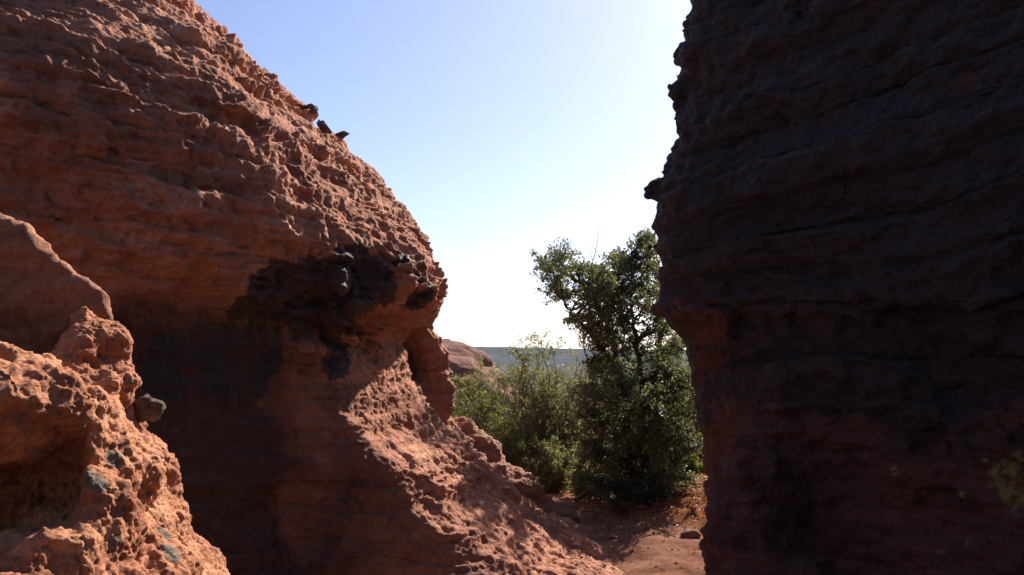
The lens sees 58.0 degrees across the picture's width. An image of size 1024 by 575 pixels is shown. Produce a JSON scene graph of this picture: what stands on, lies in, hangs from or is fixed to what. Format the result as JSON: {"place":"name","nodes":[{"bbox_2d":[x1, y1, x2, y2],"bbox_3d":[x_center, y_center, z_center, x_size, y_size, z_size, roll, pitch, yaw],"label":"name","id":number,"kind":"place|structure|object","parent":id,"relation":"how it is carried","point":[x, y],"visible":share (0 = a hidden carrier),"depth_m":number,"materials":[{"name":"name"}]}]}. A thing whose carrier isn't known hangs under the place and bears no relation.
{"place":"outdoors","nodes":[
{"label":"outdoors","id":0,"kind":"place"},
{"bbox_2d":[194,0,691,349],"label":"sky","id":1,"kind":"structure","parent":0,"point":[504,128],"materials":[{"name":"blue"}]},
{"bbox_2d":[474,347,688,366],"bbox_3d":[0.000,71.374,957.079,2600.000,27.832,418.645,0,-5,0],"label":"hills","id":2,"kind":"structure","parent":0,"point":[493,353],"depth_m":816.14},
{"bbox_2d":[497,367,707,574],"bbox_3d":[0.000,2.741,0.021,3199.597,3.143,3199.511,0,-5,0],"label":"ground","id":3,"kind":"structure","parent":0,"point":[658,551],"depth_m":8.11,"materials":[{"name":"brown soil"}]},
{"bbox_2d":[0,212,112,354],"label":"rock fin","id":4,"kind":"object","parent":3,"relation":"on","point":[45,291],"visible":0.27,"depth_m":4.00,"materials":[{"name":"red stone"}]},
{"bbox_2d":[0,306,230,574],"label":"rock outcrop","id":5,"kind":"object","parent":3,"relation":"on","point":[101,494],"visible":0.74,"depth_m":3.64,"materials":[{"name":"stone"}]},
{"bbox_2d":[0,341,94,470],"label":"boulder","id":6,"kind":"object","parent":5,"relation":"on","point":[40,395],"visible":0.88,"depth_m":3.20,"materials":[{"name":"stone"}]},
{"bbox_2d":[134,394,165,421],"bbox_3d":[-1.588,0.527,4.025,0.156,0.125,0.108,-2,-5,22],"label":"stone","id":7,"kind":"object","parent":5,"relation":"on","point":[147,407],"visible":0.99,"depth_m":3.99,"materials":[{"name":"stone"}]},
{"bbox_2d":[0,0,626,574],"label":"sandstone dome","id":8,"kind":"structure","parent":3,"relation":"on","point":[214,214],"depth_m":6.14,"materials":[{"name":"brown stone"}]},
{"bbox_2d":[306,103,317,113],"bbox_3d":[-1.833,-1.635,8.463,0.118,0.100,0.100,0,-5,0],"label":"stone","id":9,"kind":"object","parent":8,"relation":"on","point":[313,108],"visible":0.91,"depth_m":8.42,"materials":[{"name":"stone"}]},
{"bbox_2d":[316,119,331,134],"bbox_3d":[-1.540,-1.314,7.579,0.133,0.126,0.121,0,-5,0],"label":"stone","id":10,"kind":"object","parent":8,"relation":"on","point":[323,126],"visible":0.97,"depth_m":7.55,"materials":[{"name":"stone"}]},
{"bbox_2d":[336,131,349,138],"bbox_3d":[-1.442,-1.286,7.808,0.138,0.077,0.108,0,-5,0],"label":"stone","id":11,"kind":"object","parent":8,"relation":"on","point":[343,134],"visible":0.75,"depth_m":7.78,"materials":[{"name":"brown stone"}]},
{"bbox_2d":[452,384,474,418],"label":"shrub","id":12,"kind":"object","parent":3,"relation":"on","point":[455,399],"visible":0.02,"depth_m":14.73,"materials":[{"name":"green plant"}]},
{"bbox_2d":[450,355,508,451],"bbox_3d":[-0.569,1.784,12.928,1.300,1.683,1.154,0,-5,0],"label":"shrub","id":13,"kind":"object","parent":3,"relation":"on","point":[484,409],"visible":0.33,"depth_m":12.75,"materials":[{"name":"green plant"}]},
{"bbox_2d":[442,339,520,428],"bbox_3d":[-4.075,5.501,41.665,9.439,6.839,10.422,0,-5,0],"label":"sandstone hump","id":14,"kind":"object","parent":3,"relation":"on","point":[463,358],"visible":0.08,"depth_m":39.35,"materials":[{"name":"brown stone"}]},
{"bbox_2d":[462,359,538,455],"bbox_3d":[-0.111,1.865,13.548,1.306,1.649,1.162,-2,-5,25],"label":"shrub","id":15,"kind":"object","parent":3,"relation":"on","point":[496,382],"visible":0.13,"depth_m":13.40,"materials":[{"name":"green plant"}]},
{"bbox_2d":[484,412,544,475],"bbox_3d":[-0.015,2.032,11.531,0.864,0.943,0.853,-2,-5,20],"label":"shrub","id":16,"kind":"object","parent":3,"relation":"on","point":[515,457],"visible":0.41,"depth_m":11.38,"materials":[{"name":"green plant"}]},
{"bbox_2d":[453,416,579,522],"bbox_3d":[-0.560,2.005,9.402,2.678,1.400,1.312,-3,-6,33],"label":"rock ledge","id":17,"kind":"object","parent":3,"relation":"on","point":[527,485],"visible":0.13,"depth_m":8.94,"materials":[{"name":"stone"}]},
{"bbox_2d":[488,328,576,477],"bbox_3d":[0.348,1.547,12.094,1.393,2.034,1.181,0,-5,0],"label":"shrub","id":18,"kind":"object","parent":3,"relation":"on","point":[528,403],"visible":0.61,"depth_m":12.04,"materials":[{"name":"green plant"}]},
{"bbox_2d":[522,435,579,491],"bbox_3d":[0.483,2.084,10.822,0.729,0.729,0.600,0,-5,0],"label":"shrub","id":19,"kind":"object","parent":3,"relation":"on","point":[550,470],"visible":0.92,"depth_m":10.76,"materials":[{"name":"green plant"}]},
{"bbox_2d":[525,341,610,468],"bbox_3d":[0.736,1.620,11.890,1.150,1.857,1.131,0,-5,0],"label":"shrub","id":20,"kind":"object","parent":3,"relation":"on","point":[565,434],"visible":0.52,"depth_m":11.80,"materials":[{"name":"green plant"}]},
{"bbox_2d":[562,458,596,498],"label":"shrub","id":21,"kind":"object","parent":3,"relation":"on","point":[574,489],"visible":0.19,"depth_m":10.30,"materials":[{"name":"plant"}]},
{"bbox_2d":[574,488,604,502],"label":"dead branch","id":22,"kind":"object","parent":3,"relation":"on","point":[582,495],"visible":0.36,"depth_m":9.79,"materials":[{"name":"brown wood"}]},
{"bbox_2d":[499,382,687,459],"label":"scrub","id":23,"kind":"object","parent":3,"relation":"on","point":[547,411],"depth_m":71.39,"materials":[{"name":"green plant"}]},
{"bbox_2d":[582,374,638,459],"bbox_3d":[1.376,1.858,12.988,1.168,1.513,1.012,0,-5,0],"label":"shrub","id":24,"kind":"object","parent":3,"relation":"on","point":[609,425],"visible":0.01,"depth_m":12.92,"materials":[{"name":"green plant"}]},
{"bbox_2d":[608,535,617,539],"bbox_3d":[0.880,2.180,8.052,0.090,0.044,0.064,0,-5,0],"label":"stone","id":25,"kind":"object","parent":3,"relation":"on","point":[611,537],"visible":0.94,"depth_m":8.03,"materials":[{"name":"stone"}]},
{"bbox_2d":[529,225,702,512],"bbox_3d":[1.307,0.853,9.694,2.264,3.202,2.461,0,-5,0],"label":"tree","id":26,"kind":"object","parent":3,"relation":"on","point":[668,425],"visible":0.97,"depth_m":9.54,"materials":[{"name":"green plant"}]},
{"bbox_2d":[546,472,707,556],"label":"leaf litter","id":27,"kind":"object","parent":3,"relation":"on","point":[665,507],"visible":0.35,"depth_m":8.91,"materials":[{"name":"brown plant"}]},
{"bbox_2d":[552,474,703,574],"bbox_3d":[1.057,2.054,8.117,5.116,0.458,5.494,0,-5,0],"label":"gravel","id":28,"kind":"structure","parent":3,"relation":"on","point":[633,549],"depth_m":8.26,"materials":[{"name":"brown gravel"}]},
{"bbox_2d":[635,504,646,509],"bbox_3d":[1.283,2.186,9.153,0.123,0.078,0.090,-1,-5,17],"label":"stone","id":29,"kind":"object","parent":3,"relation":"on","point":[640,506],"visible":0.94,"depth_m":9.12,"materials":[{"name":"stone"}]},
{"bbox_2d":[672,489,685,496],"bbox_3d":[1.683,2.067,9.266,0.152,0.082,0.104,0,-5,0],"label":"stone","id":30,"kind":"object","parent":3,"relation":"on","point":[677,492],"visible":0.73,"depth_m":9.23,"materials":[{"name":"stone"}]},
{"bbox_2d":[680,529,701,538],"bbox_3d":[1.501,2.078,7.757,0.186,0.098,0.120,0,-5,0],"label":"stone","id":31,"kind":"object","parent":3,"relation":"on","point":[689,533],"visible":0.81,"depth_m":7.72,"materials":[{"name":"stone"}]},
{"bbox_2d":[678,366,703,460],"bbox_3d":[2.367,1.635,11.893,0.876,1.318,0.820,0,-5,0],"label":"shrub","id":32,"kind":"object","parent":3,"relation":"on","point":[701,457],"depth_m":11.80,"materials":[{"name":"green plant"}]},
{"bbox_2d":[680,452,703,473],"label":"shrub","id":33,"kind":"object","parent":3,"relation":"on","point":[696,466],"visible":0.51,"depth_m":10.42,"materials":[{"name":"green plant"}]},
{"bbox_2d":[643,0,1023,574],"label":"sandstone wall","id":34,"kind":"structure","parent":3,"relation":"on","point":[836,191],"depth_m":5.12,"materials":[{"name":"brown stone"}]}
]}

